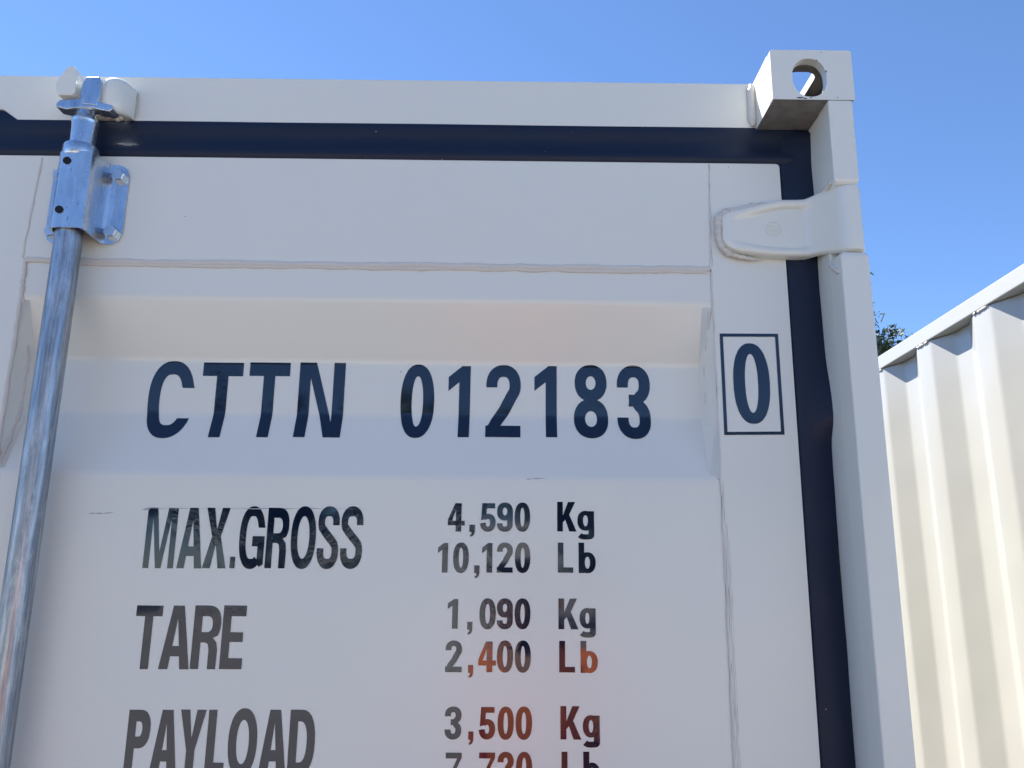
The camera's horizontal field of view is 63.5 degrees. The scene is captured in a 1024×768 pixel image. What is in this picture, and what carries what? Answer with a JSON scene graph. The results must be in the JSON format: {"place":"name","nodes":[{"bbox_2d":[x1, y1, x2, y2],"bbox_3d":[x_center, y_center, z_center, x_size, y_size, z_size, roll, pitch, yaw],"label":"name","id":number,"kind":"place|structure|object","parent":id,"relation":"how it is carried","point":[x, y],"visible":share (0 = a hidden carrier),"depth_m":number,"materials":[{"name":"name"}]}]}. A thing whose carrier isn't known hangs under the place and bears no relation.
{"place":"outdoors","nodes":[
{"label":"outdoors","id":0,"kind":"place"},
{"bbox_2d":[0,50,915,767],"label":"shipping container","id":1,"kind":"object","parent":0,"point":[424,424],"visible":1,"depth_m":1.10,"materials":[{"name":"white metal"}]},
{"bbox_2d":[0,155,819,767],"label":"door","id":2,"kind":"structure","parent":1,"relation":"in","point":[357,463],"depth_m":1.08,"materials":[{"name":"beige paint"}]},
{"bbox_2d":[0,0,1023,346],"label":"sky","id":3,"kind":"structure","parent":0,"point":[938,104],"materials":[{"name":"blue"}]},
{"bbox_2d":[870,272,912,356],"bbox_3d":[5.521,1.273,15.563,4.421,7.867,4.576,-7,-15,31],"label":"broadleaf tree","id":4,"kind":"object","parent":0,"point":[885,346],"visible":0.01,"depth_m":15.46,"materials":[{"name":"green plant"}]},
{"bbox_2d":[878,264,1023,767],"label":"shipping container","id":5,"kind":"object","parent":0,"point":[952,386],"visible":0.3,"depth_m":2.02,"materials":[{"name":"white metal"}]}
]}

